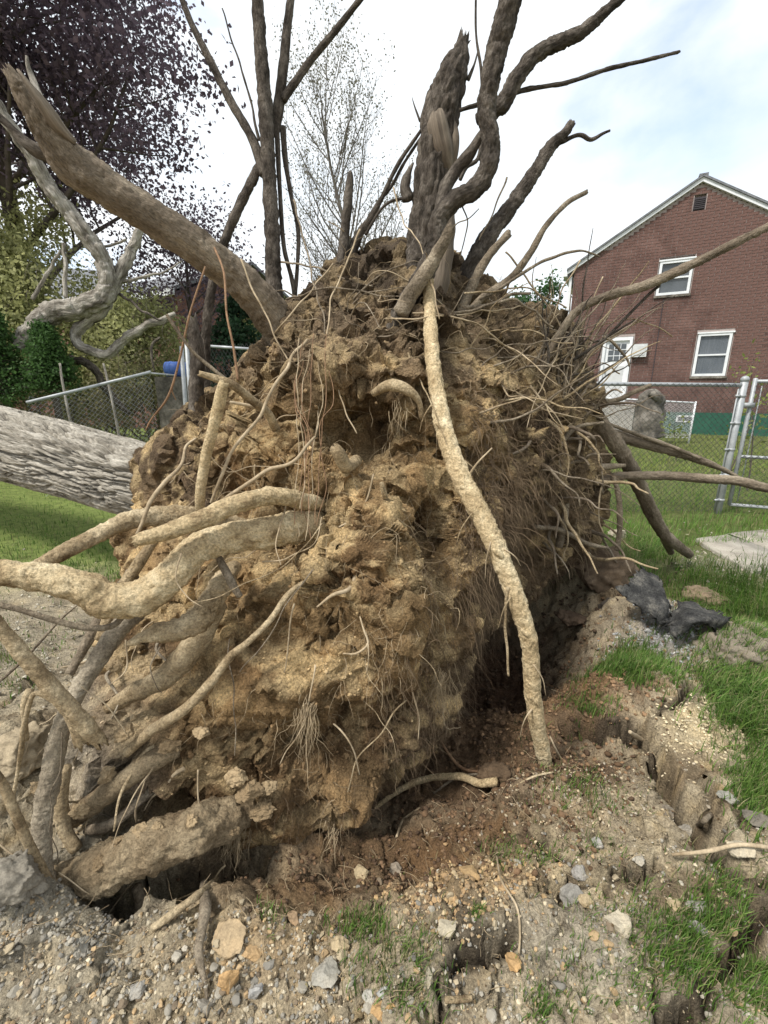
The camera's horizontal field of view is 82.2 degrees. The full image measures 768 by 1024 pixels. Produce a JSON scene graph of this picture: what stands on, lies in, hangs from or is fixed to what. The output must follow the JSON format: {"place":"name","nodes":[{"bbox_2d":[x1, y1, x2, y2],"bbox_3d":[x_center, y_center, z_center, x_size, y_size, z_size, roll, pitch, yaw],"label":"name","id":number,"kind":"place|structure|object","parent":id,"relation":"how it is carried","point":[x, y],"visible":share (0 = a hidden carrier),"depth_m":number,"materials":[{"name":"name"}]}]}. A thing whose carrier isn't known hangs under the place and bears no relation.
{"place":"outdoors","nodes":[
{"label":"outdoors","id":0,"kind":"place"},
{"bbox_2d":[0,100,185,415],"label":"fallen limb","id":1,"kind":"object","parent":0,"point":[88,309],"visible":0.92,"depth_m":6.31,"materials":[{"name":"wood"}]},
{"bbox_2d":[0,426,767,1023],"bbox_3d":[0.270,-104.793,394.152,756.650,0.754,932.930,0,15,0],"label":"ground","id":2,"kind":"structure","parent":0,"point":[680,790],"depth_m":1.39,"materials":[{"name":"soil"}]},
{"bbox_2d":[0,942,14,956],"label":"pebble","id":3,"kind":"object","parent":2,"relation":"on","point":[7,948],"visible":1,"depth_m":1.01,"materials":[{"name":"stone"}]},
{"bbox_2d":[6,985,19,998],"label":"pebble","id":4,"kind":"object","parent":2,"relation":"on","point":[11,993],"visible":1,"depth_m":0.98,"materials":[{"name":"stone"}]},
{"bbox_2d":[0,848,49,906],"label":"soil clod","id":5,"kind":"object","parent":2,"relation":"on","point":[22,878],"visible":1,"depth_m":1.07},
{"bbox_2d":[0,720,51,783],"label":"soil clod","id":6,"kind":"object","parent":2,"relation":"on","point":[9,743],"visible":0.67,"depth_m":1.59,"materials":[{"name":"soil"}]},
{"bbox_2d":[0,307,51,410],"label":"evergreen","id":7,"kind":"object","parent":2,"relation":"on","point":[7,354],"visible":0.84,"depth_m":6.32,"materials":[{"name":"green plant"}]},
{"bbox_2d":[0,217,56,416],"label":"spring shrub","id":8,"kind":"object","parent":2,"relation":"on","point":[16,303],"visible":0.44,"depth_m":7.49,"materials":[{"name":"green plant"}]},
{"bbox_2d":[0,212,68,407],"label":"spring shrub","id":9,"kind":"object","parent":2,"relation":"on","point":[23,259],"visible":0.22,"depth_m":8.04,"materials":[{"name":"green plant"}]},
{"bbox_2d":[31,987,39,998],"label":"pebble","id":10,"kind":"object","parent":2,"relation":"on","point":[35,992],"visible":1,"depth_m":0.99,"materials":[{"name":"stone"}]},
{"bbox_2d":[9,316,87,419],"bbox_3d":[-4.921,-1.642,6.604,0.933,2.472,0.961,0,15,0],"label":"evergreen","id":11,"kind":"object","parent":2,"relation":"on","point":[46,351],"visible":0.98,"depth_m":6.30,"materials":[{"name":"green plant"}]},
{"bbox_2d":[1,358,100,424],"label":"brush","id":12,"kind":"object","parent":2,"relation":"on","point":[34,411],"visible":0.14,"depth_m":7.26,"materials":[{"name":"green plant"}]},
{"bbox_2d":[11,268,97,414],"bbox_3d":[-21.421,-8.427,22.555,14.600,8.220,8.660,-5,16,-19],"label":"shrub","id":13,"kind":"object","parent":2,"relation":"on","point":[73,272],"depth_m":21.48,"materials":[{"name":"plant"}]},
{"bbox_2d":[57,984,66,995],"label":"pebble","id":14,"kind":"object","parent":2,"relation":"on","point":[60,990],"visible":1,"depth_m":0.99,"materials":[{"name":"stone"}]},
{"bbox_2d":[59,363,71,421],"bbox_3d":[-4.250,-1.109,6.006,0.055,1.769,0.301,-14,20,-41],"label":"fence post","id":15,"kind":"object","parent":2,"relation":"on","point":[65,396],"visible":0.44,"depth_m":5.88,"materials":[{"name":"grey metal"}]},
{"bbox_2d":[0,175,154,430],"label":"spring shrub","id":16,"kind":"object","parent":2,"relation":"on","point":[36,219],"visible":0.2,"depth_m":8.85,"materials":[{"name":"green plant"}]},
{"bbox_2d":[73,936,89,960],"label":"stone","id":17,"kind":"object","parent":2,"relation":"on","point":[83,947],"visible":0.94,"depth_m":1.06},
{"bbox_2d":[1,276,176,436],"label":"spring shrub","id":18,"kind":"object","parent":2,"relation":"on","point":[105,336],"visible":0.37,"depth_m":8.51,"materials":[{"name":"green plant"}]},
{"bbox_2d":[49,354,158,441],"bbox_3d":[-4.928,-1.704,7.629,1.681,2.018,1.506,0,15,0],"label":"brush","id":19,"kind":"object","parent":2,"relation":"on","point":[105,401],"visible":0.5,"depth_m":7.58,"materials":[{"name":"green plant"}]},
{"bbox_2d":[102,363,119,435],"bbox_3d":[-3.770,-1.171,6.205,0.319,1.780,0.039,13,20,40],"label":"fence post","id":20,"kind":"object","parent":2,"relation":"on","point":[111,398],"visible":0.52,"depth_m":6.10,"materials":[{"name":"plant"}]},
{"bbox_2d":[117,998,127,1009],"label":"pebble","id":21,"kind":"object","parent":2,"relation":"on","point":[123,1003],"visible":1,"depth_m":0.99,"materials":[{"name":"stone"}]},
{"bbox_2d":[0,0,245,420],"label":"purple tree","id":22,"kind":"object","parent":2,"relation":"on","point":[57,77],"visible":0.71,"depth_m":7.98,"materials":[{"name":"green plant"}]},
{"bbox_2d":[85,342,179,440],"bbox_3d":[-4.180,-1.909,7.985,1.804,2.229,1.655,0,15,0],"label":"brush","id":23,"kind":"object","parent":2,"relation":"on","point":[138,397],"visible":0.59,"depth_m":7.86,"materials":[{"name":"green plant"}]},
{"bbox_2d":[128,979,146,1000],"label":"stone","id":24,"kind":"object","parent":2,"relation":"on","point":[135,993],"visible":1,"depth_m":1.02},
{"bbox_2d":[26,343,254,495],"bbox_3d":[-3.118,-1.397,6.482,3.100,2.142,1.220,-5,16,-17],"label":"bent chain link fence","id":25,"kind":"object","parent":2,"relation":"on","point":[183,374],"visible":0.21,"depth_m":6.05,"materials":[{"name":"metal"}]},
{"bbox_2d":[75,277,220,437],"bbox_3d":[-5.508,-3.283,10.242,3.123,3.709,2.905,0,15,0],"label":"spring shrub","id":26,"kind":"object","parent":2,"relation":"on","point":[174,345],"visible":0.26,"depth_m":9.81,"materials":[{"name":"green plant"}]},
{"bbox_2d":[45,261,288,428],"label":"brick house","id":27,"kind":"structure","parent":2,"relation":"on","point":[254,266],"depth_m":16.37,"materials":[{"name":"red"}]},
{"bbox_2d":[164,1003,171,1015],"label":"pebble","id":28,"kind":"object","parent":2,"relation":"on","point":[167,1010],"visible":1,"depth_m":0.99,"materials":[{"name":"stone"}]},
{"bbox_2d":[154,377,187,428],"bbox_3d":[-3.422,-1.429,7.486,0.600,1.659,0.300,0,15,0],"label":"drum stand","id":29,"kind":"object","parent":2,"relation":"on","point":[162,385],"visible":0.21,"depth_m":7.21,"materials":[{"name":"grey metal"}]},
{"bbox_2d":[163,361,186,376],"bbox_3d":[-3.422,-2.347,7.239,0.390,0.250,0.254,0,15,0],"label":"blue drum","id":30,"kind":"object","parent":29,"relation":"on","point":[170,367],"visible":0.5,"depth_m":7.13,"materials":[{"name":"plastic"}]},
{"bbox_2d":[77,148,265,340],"bbox_3d":[-5.218,-5.504,11.687,5.296,7.256,4.843,0,15,0],"label":"purple tree","id":31,"kind":"object","parent":2,"relation":"on","point":[187,274],"visible":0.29,"depth_m":11.03,"materials":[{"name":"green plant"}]},
{"bbox_2d":[171,950,181,963],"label":"stone","id":32,"kind":"object","parent":2,"relation":"on","point":[176,956],"visible":1,"depth_m":1.06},
{"bbox_2d":[150,876,218,931],"bbox_3d":[-0.526,1.099,1.242,0.084,0.191,0.251,4,16,15],"label":"loose root","id":33,"kind":"object","parent":2,"relation":"on","point":[174,912],"visible":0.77,"depth_m":1.15,"materials":[{"name":"wood"}]},
{"bbox_2d":[194,879,210,999],"bbox_3d":[-0.469,1.084,1.155,0.041,0.148,0.337,-6,16,-21],"label":"loose root","id":34,"kind":"object","parent":2,"relation":"on","point":[204,910],"visible":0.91,"depth_m":1.09,"materials":[{"name":"wood"}]},
{"bbox_2d":[197,997,213,1019],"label":"stone","id":35,"kind":"object","parent":2,"relation":"on","point":[203,1003],"visible":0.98,"depth_m":0.99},
{"bbox_2d":[209,962,218,971],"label":"pebble","id":36,"kind":"object","parent":2,"relation":"on","point":[214,966],"visible":1,"depth_m":1.04,"materials":[{"name":"stone"}]},
{"bbox_2d":[217,969,239,994],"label":"stone","id":37,"kind":"object","parent":2,"relation":"on","point":[227,978],"visible":0.98,"depth_m":1.01,"materials":[{"name":"stone"}]},
{"bbox_2d":[211,918,246,959],"bbox_3d":[-0.383,1.055,1.084,0.080,0.043,0.073,0,15,0],"label":"stone","id":38,"kind":"object","parent":2,"relation":"on","point":[230,934],"visible":1,"depth_m":1.08,"materials":[{"name":"stone"}]},
{"bbox_2d":[231,992,239,1005],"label":"pebble","id":39,"kind":"object","parent":2,"relation":"on","point":[235,999],"visible":1,"depth_m":1.01,"materials":[{"name":"stone"}]},
{"bbox_2d":[210,294,261,386],"bbox_3d":[-3.050,-2.920,9.534,2.827,3.413,2.543,7,17,26],"label":"evergreen","id":40,"kind":"object","parent":2,"relation":"on","point":[240,337],"visible":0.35,"depth_m":9.03,"materials":[{"name":"green plant"}]},
{"bbox_2d":[241,944,261,961],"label":"stone","id":41,"kind":"object","parent":2,"relation":"on","point":[252,953],"visible":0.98,"depth_m":1.07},
{"bbox_2d":[248,983,262,999],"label":"stone","id":42,"kind":"object","parent":2,"relation":"on","point":[255,991],"visible":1,"depth_m":1.01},
{"bbox_2d":[263,959,274,969],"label":"pebble","id":43,"kind":"object","parent":2,"relation":"on","point":[268,965],"visible":1,"depth_m":1.06,"materials":[{"name":"stone"}]},
{"bbox_2d":[287,910,298,925],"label":"stone","id":44,"kind":"object","parent":2,"relation":"on","point":[292,915],"visible":1,"depth_m":1.16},
{"bbox_2d":[297,980,307,993],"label":"pebble","id":45,"kind":"object","parent":2,"relation":"on","point":[302,986],"visible":1,"depth_m":1.03,"materials":[{"name":"stone"}]},
{"bbox_2d":[311,956,339,988],"bbox_3d":[-0.139,1.107,1.058,0.069,0.030,0.065,0,15,0],"label":"stone","id":46,"kind":"object","parent":2,"relation":"on","point":[326,974],"visible":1,"depth_m":1.05,"materials":[{"name":"stone"}]},
{"bbox_2d":[252,0,416,287],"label":"budding tree","id":47,"kind":"object","parent":2,"relation":"on","point":[337,197],"visible":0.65,"depth_m":11.69,"materials":[{"name":"grey plant"}]},
{"bbox_2d":[330,935,349,952],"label":"stone","id":48,"kind":"object","parent":2,"relation":"on","point":[339,942],"visible":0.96,"depth_m":1.10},
{"bbox_2d":[336,949,347,960],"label":"pebble","id":49,"kind":"object","parent":2,"relation":"on","point":[343,953],"visible":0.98,"depth_m":1.08,"materials":[{"name":"stone"}]},
{"bbox_2d":[354,864,368,878],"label":"stone","id":50,"kind":"object","parent":2,"relation":"on","point":[359,870],"visible":0.94,"depth_m":1.36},
{"bbox_2d":[363,1002,371,1014],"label":"pebble","id":51,"kind":"object","parent":2,"relation":"on","point":[367,1007],"visible":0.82,"depth_m":0.99,"materials":[{"name":"stone"}]},
{"bbox_2d":[362,988,375,1004],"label":"stone","id":52,"kind":"object","parent":2,"relation":"on","point":[367,992],"visible":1,"depth_m":1.00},
{"bbox_2d":[376,986,387,998],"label":"stone","id":53,"kind":"object","parent":2,"relation":"on","point":[378,993],"visible":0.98,"depth_m":1.00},
{"bbox_2d":[370,1001,395,1021],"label":"stone","id":54,"kind":"object","parent":2,"relation":"on","point":[377,1012],"visible":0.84,"depth_m":0.97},
{"bbox_2d":[0,0,767,913],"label":"uprooted tree","id":55,"kind":"object","parent":2,"relation":"on","point":[358,502],"visible":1,"depth_m":1.66,"materials":[{"name":"brown plant"}]},
{"bbox_2d":[0,431,767,1023],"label":"grass","id":56,"kind":"structure","parent":2,"relation":"on","point":[724,693],"depth_m":1.66,"materials":[{"name":"plant"}]},
{"bbox_2d":[0,594,767,1023],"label":"leaf scraps","id":57,"kind":"object","parent":2,"relation":"on","point":[474,906],"visible":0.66,"depth_m":1.11,"materials":[{"name":"brown plant"}]},
{"bbox_2d":[5,679,766,1023],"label":"stones","id":58,"kind":"object","parent":2,"relation":"on","point":[383,903],"visible":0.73,"depth_m":1.14,"materials":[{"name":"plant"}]},
{"bbox_2d":[389,862,401,874],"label":"stone","id":59,"kind":"object","parent":2,"relation":"on","point":[396,867],"visible":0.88,"depth_m":1.41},
{"bbox_2d":[395,807,419,836],"bbox_3d":[0.076,1.160,1.649,0.048,0.078,0.185,9,18,31],"label":"loose root","id":60,"kind":"object","parent":2,"relation":"on","point":[400,825],"visible":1,"depth_m":1.66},
{"bbox_2d":[421,966,432,990],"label":"stone","id":61,"kind":"object","parent":2,"relation":"on","point":[428,978],"visible":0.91,"depth_m":1.00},
{"bbox_2d":[374,772,498,808],"bbox_3d":[0.208,1.091,1.782,0.486,0.252,0.143,3,15,11],"label":"loose root","id":62,"kind":"object","parent":2,"relation":"on","point":[480,783],"visible":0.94,"depth_m":1.79,"materials":[{"name":"wood"}]},
{"bbox_2d":[438,919,455,938],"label":"stone","id":63,"kind":"object","parent":2,"relation":"on","point":[445,927],"visible":0.98,"depth_m":1.08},
{"bbox_2d":[433,773,476,793],"bbox_3d":[0.340,1.095,1.792,0.277,0.175,0.036,4,15,13],"label":"stick","id":64,"kind":"object","parent":2,"relation":"on","point":[447,783],"visible":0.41,"depth_m":1.82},
{"bbox_2d":[444,994,472,1003],"bbox_3d":[0.169,1.097,0.991,0.067,0.018,0.014,-2,15,-6],"label":"stick","id":65,"kind":"object","parent":2,"relation":"on","point":[459,999],"visible":1,"depth_m":0.99,"materials":[{"name":"wood"}]},
{"bbox_2d":[439,741,477,772],"bbox_3d":[0.316,1.038,1.881,0.050,0.084,0.328,-10,18,-32],"label":"loose root","id":66,"kind":"object","parent":2,"relation":"on","point":[458,765],"visible":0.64,"depth_m":1.86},
{"bbox_2d":[459,865,479,880],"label":"stone","id":67,"kind":"object","parent":2,"relation":"on","point":[471,870],"visible":0.75,"depth_m":1.28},
{"bbox_2d":[486,1008,496,1023],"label":"pebble","id":68,"kind":"object","parent":2,"relation":"on","point":[491,1015],"visible":1,"depth_m":0.97,"materials":[{"name":"stone"}]},
{"bbox_2d":[476,760,514,786],"bbox_3d":[0.439,1.018,1.717,0.161,0.082,0.112,0,15,0],"label":"soil clod","id":69,"kind":"object","parent":2,"relation":"on","point":[502,771],"visible":0.66,"depth_m":1.69,"materials":[{"name":"soil"}]},
{"bbox_2d":[496,856,520,953],"bbox_3d":[0.331,1.032,1.193,0.027,0.094,0.260,0,15,0],"label":"loose root","id":70,"kind":"object","parent":2,"relation":"on","point":[517,909],"visible":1,"depth_m":1.12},
{"bbox_2d":[505,952,521,972],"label":"stone","id":71,"kind":"object","parent":2,"relation":"on","point":[514,963],"visible":1,"depth_m":1.06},
{"bbox_2d":[513,771,553,786],"bbox_3d":[0.525,0.938,1.541,0.150,0.044,0.012,-3,15,-10],"label":"loose root","id":72,"kind":"object","parent":2,"relation":"on","point":[536,775],"visible":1,"depth_m":1.53,"materials":[{"name":"wood"}]},
{"bbox_2d":[509,264,571,309],"bbox_3d":[6.461,-7.124,19.250,3.208,6.438,3.071,5,16,16],"label":"green tree","id":73,"kind":"object","parent":2,"relation":"on","point":[544,289],"visible":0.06,"depth_m":18.46,"materials":[{"name":"green plant"}]},
{"bbox_2d":[552,980,565,990],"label":"pebble","id":74,"kind":"object","parent":2,"relation":"on","point":[560,985],"visible":1,"depth_m":1.03,"materials":[{"name":"stone"}]},
{"bbox_2d":[554,608,586,627],"bbox_3d":[1.153,0.662,2.706,0.208,0.129,0.180,0,15,0],"label":"soil clod","id":75,"kind":"object","parent":2,"relation":"on","point":[569,618],"visible":0.98,"depth_m":2.66,"materials":[{"name":"soil"}]},
{"bbox_2d":[559,883,583,906],"bbox_3d":[0.515,1.066,1.220,0.059,0.053,0.053,-8,17,-27],"label":"stone","id":76,"kind":"object","parent":2,"relation":"on","point":[569,891],"visible":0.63,"depth_m":1.21,"materials":[{"name":"stone"}]},
{"bbox_2d":[571,864,585,880],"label":"stone","id":77,"kind":"object","parent":2,"relation":"on","point":[577,871],"visible":0.99,"depth_m":1.25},
{"bbox_2d":[577,894,593,908],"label":"stone","id":78,"kind":"object","parent":2,"relation":"on","point":[583,899],"visible":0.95,"depth_m":1.17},
{"bbox_2d":[588,929,599,940],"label":"pebble","id":79,"kind":"object","parent":2,"relation":"on","point":[594,934],"visible":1,"depth_m":1.08,"materials":[{"name":"stone"}]},
{"bbox_2d":[591,837,603,848],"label":"stone","id":80,"kind":"object","parent":2,"relation":"on","point":[599,845],"visible":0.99,"depth_m":1.35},
{"bbox_2d":[574,546,639,593],"bbox_3d":[1.486,0.428,3.016,0.473,0.372,0.386,0,15,0],"label":"soil clod","id":81,"kind":"object","parent":2,"relation":"on","point":[618,573],"visible":0.52,"depth_m":2.88,"materials":[{"name":"soil"}]},
{"bbox_2d":[599,909,631,939],"bbox_3d":[0.590,1.048,1.120,0.076,0.062,0.054,11,19,36],"label":"stone","id":82,"kind":"object","parent":2,"relation":"on","point":[619,920],"visible":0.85,"depth_m":1.10,"materials":[{"name":"stone"}]},
{"bbox_2d":[628,730,643,741],"bbox_3d":[0.987,0.879,1.733,0.191,0.157,0.031,-12,19,-38],"label":"loose root","id":83,"kind":"object","parent":2,"relation":"on","point":[635,735],"visible":1,"depth_m":1.73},
{"bbox_2d":[634,852,644,866],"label":"stone","id":84,"kind":"object","parent":2,"relation":"on","point":[639,861],"visible":1,"depth_m":1.29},
{"bbox_2d":[614,566,671,626],"bbox_3d":[1.433,0.463,2.378,0.304,0.248,0.241,-10,18,-34],"label":"landscape fabric","id":85,"kind":"object","parent":2,"relation":"on","point":[643,589],"visible":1,"depth_m":2.36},
{"bbox_2d":[631,389,665,438],"bbox_3d":[6.961,-2.522,11.537,0.812,1.377,0.854,0,15,0],"label":"standing log","id":86,"kind":"object","parent":2,"relation":"on","point":[645,395],"visible":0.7,"depth_m":11.28,"materials":[{"name":"wood"}]},
{"bbox_2d":[602,397,696,443],"bbox_3d":[7.152,-2.592,12.351,2.728,1.288,0.051,3,15,13],"label":"white wire panel","id":87,"kind":"object","parent":2,"relation":"on","point":[691,421],"visible":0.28,"depth_m":12.18,"materials":[{"name":"paint"}]},
{"bbox_2d":[563,172,767,436],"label":"brick house","id":88,"kind":"structure","parent":2,"relation":"on","point":[711,317],"depth_m":14.34,"materials":[{"name":"red brick"}]},
{"bbox_2d":[598,337,632,401],"bbox_3d":[8.231,-5.043,15.733,0.920,2.240,0.140,8,17,26],"label":"door","id":89,"kind":"structure","parent":88,"relation":"in","point":[624,343],"depth_m":15.65,"materials":[{"name":"white paint"}]},
{"bbox_2d":[653,256,696,298],"bbox_3d":[9.475,-7.629,14.359,1.030,1.140,0.155,8,17,26],"label":"window","id":90,"kind":"structure","parent":88,"relation":"in","point":[679,286],"depth_m":14.36,"materials":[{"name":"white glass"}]},
{"bbox_2d":[689,331,735,378],"bbox_3d":[10.700,-5.117,14.379,1.010,1.440,0.155,8,17,26],"label":"window","id":91,"kind":"structure","parent":88,"relation":"in","point":[712,349],"depth_m":14.38,"materials":[{"name":"white paint"}]},
{"bbox_2d":[662,804,673,817],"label":"stone","id":92,"kind":"object","parent":2,"relation":"on","point":[665,806],"visible":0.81,"depth_m":1.48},
{"bbox_2d":[597,376,749,513],"bbox_3d":[2.411,-0.696,4.939,3.037,1.596,0.082,0,15,0],"label":"chain link fence","id":93,"kind":"object","parent":2,"relation":"on","point":[735,423],"visible":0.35,"depth_m":4.84,"materials":[{"name":"metal"}]},
{"bbox_2d":[727,378,767,508],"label":"chain link gate","id":94,"kind":"structure","parent":93,"relation":"attached to","point":[749,405],"depth_m":4.92,"materials":[{"name":"metal"}]},
{"bbox_2d":[659,411,689,460],"bbox_3d":[5.808,-1.517,8.869,0.522,1.014,0.564,10,18,34],"label":"young sapling","id":95,"kind":"object","parent":2,"relation":"on","point":[679,431],"visible":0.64,"depth_m":8.83,"materials":[{"name":"green plant"}]},
{"bbox_2d":[666,898,682,911],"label":"stone","id":96,"kind":"object","parent":2,"relation":"on","point":[673,901],"visible":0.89,"depth_m":1.19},
{"bbox_2d":[678,824,691,836],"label":"stone","id":97,"kind":"object","parent":2,"relation":"on","point":[687,828],"visible":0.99,"depth_m":1.41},
{"bbox_2d":[686,920,707,937],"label":"stone","id":98,"kind":"object","parent":2,"relation":"on","point":[702,932],"visible":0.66,"depth_m":1.12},
{"bbox_2d":[687,900,708,917],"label":"stone","id":99,"kind":"object","parent":2,"relation":"on","point":[697,907],"visible":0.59,"depth_m":1.18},
{"bbox_2d":[665,600,731,639],"bbox_3d":[1.644,0.564,2.318,0.367,0.129,0.222,0,15,0],"label":"landscape fabric","id":100,"kind":"object","parent":2,"relation":"on","point":[685,616],"visible":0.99,"depth_m":2.25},
{"bbox_2d":[696,812,713,827],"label":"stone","id":101,"kind":"object","parent":2,"relation":"on","point":[705,819],"visible":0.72,"depth_m":1.37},
{"bbox_2d":[681,585,730,605],"bbox_3d":[2.174,0.579,2.979,0.276,0.136,0.233,10,18,32],"label":"soil clod","id":102,"kind":"object","parent":2,"relation":"on","point":[708,594],"visible":0.52,"depth_m":2.94,"materials":[{"name":"soil"}]},
{"bbox_2d":[671,842,767,855],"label":"stick","id":103,"kind":"object","parent":2,"relation":"on","point":[724,847],"visible":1,"depth_m":1.26,"materials":[{"name":"wood"}]},
{"bbox_2d":[716,790,738,804],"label":"stone","id":104,"kind":"object","parent":2,"relation":"on","point":[726,793],"visible":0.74,"depth_m":1.45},
{"bbox_2d":[692,621,767,668],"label":"soil clod","id":105,"kind":"object","parent":2,"relation":"on","point":[724,648],"visible":0.45,"depth_m":2.20,"materials":[{"name":"soil"}]},
{"bbox_2d":[695,535,767,574],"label":"path slab","id":106,"kind":"structure","parent":2,"relation":"on","point":[726,548],"depth_m":3.84,"materials":[{"name":"concrete"}]},
{"bbox_2d":[712,375,767,474],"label":"young sapling","id":107,"kind":"object","parent":2,"relation":"on","point":[752,412],"visible":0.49,"depth_m":5.93,"materials":[{"name":"green plant"}]},
{"bbox_2d":[726,840,755,857],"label":"stone","id":108,"kind":"object","parent":2,"relation":"on","point":[743,852],"visible":0.81,"depth_m":1.25,"materials":[{"name":"stone"}]},
{"bbox_2d":[726,529,767,548],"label":"path slab","id":109,"kind":"structure","parent":2,"relation":"on","point":[760,542],"depth_m":4.18,"materials":[{"name":"concrete"}]},
{"bbox_2d":[726,338,767,489],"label":"young sapling","id":110,"kind":"object","parent":2,"relation":"on","point":[748,374],"visible":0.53,"depth_m":6.20,"materials":[{"name":"green plant"}]},
{"bbox_2d":[742,809,767,827],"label":"stone","id":111,"kind":"object","parent":2,"relation":"on","point":[760,820],"visible":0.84,"depth_m":1.36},
{"bbox_2d":[0,0,767,309],"label":"sky","id":112,"kind":"structure","parent":0,"point":[672,120],"materials":[{"name":"white"}]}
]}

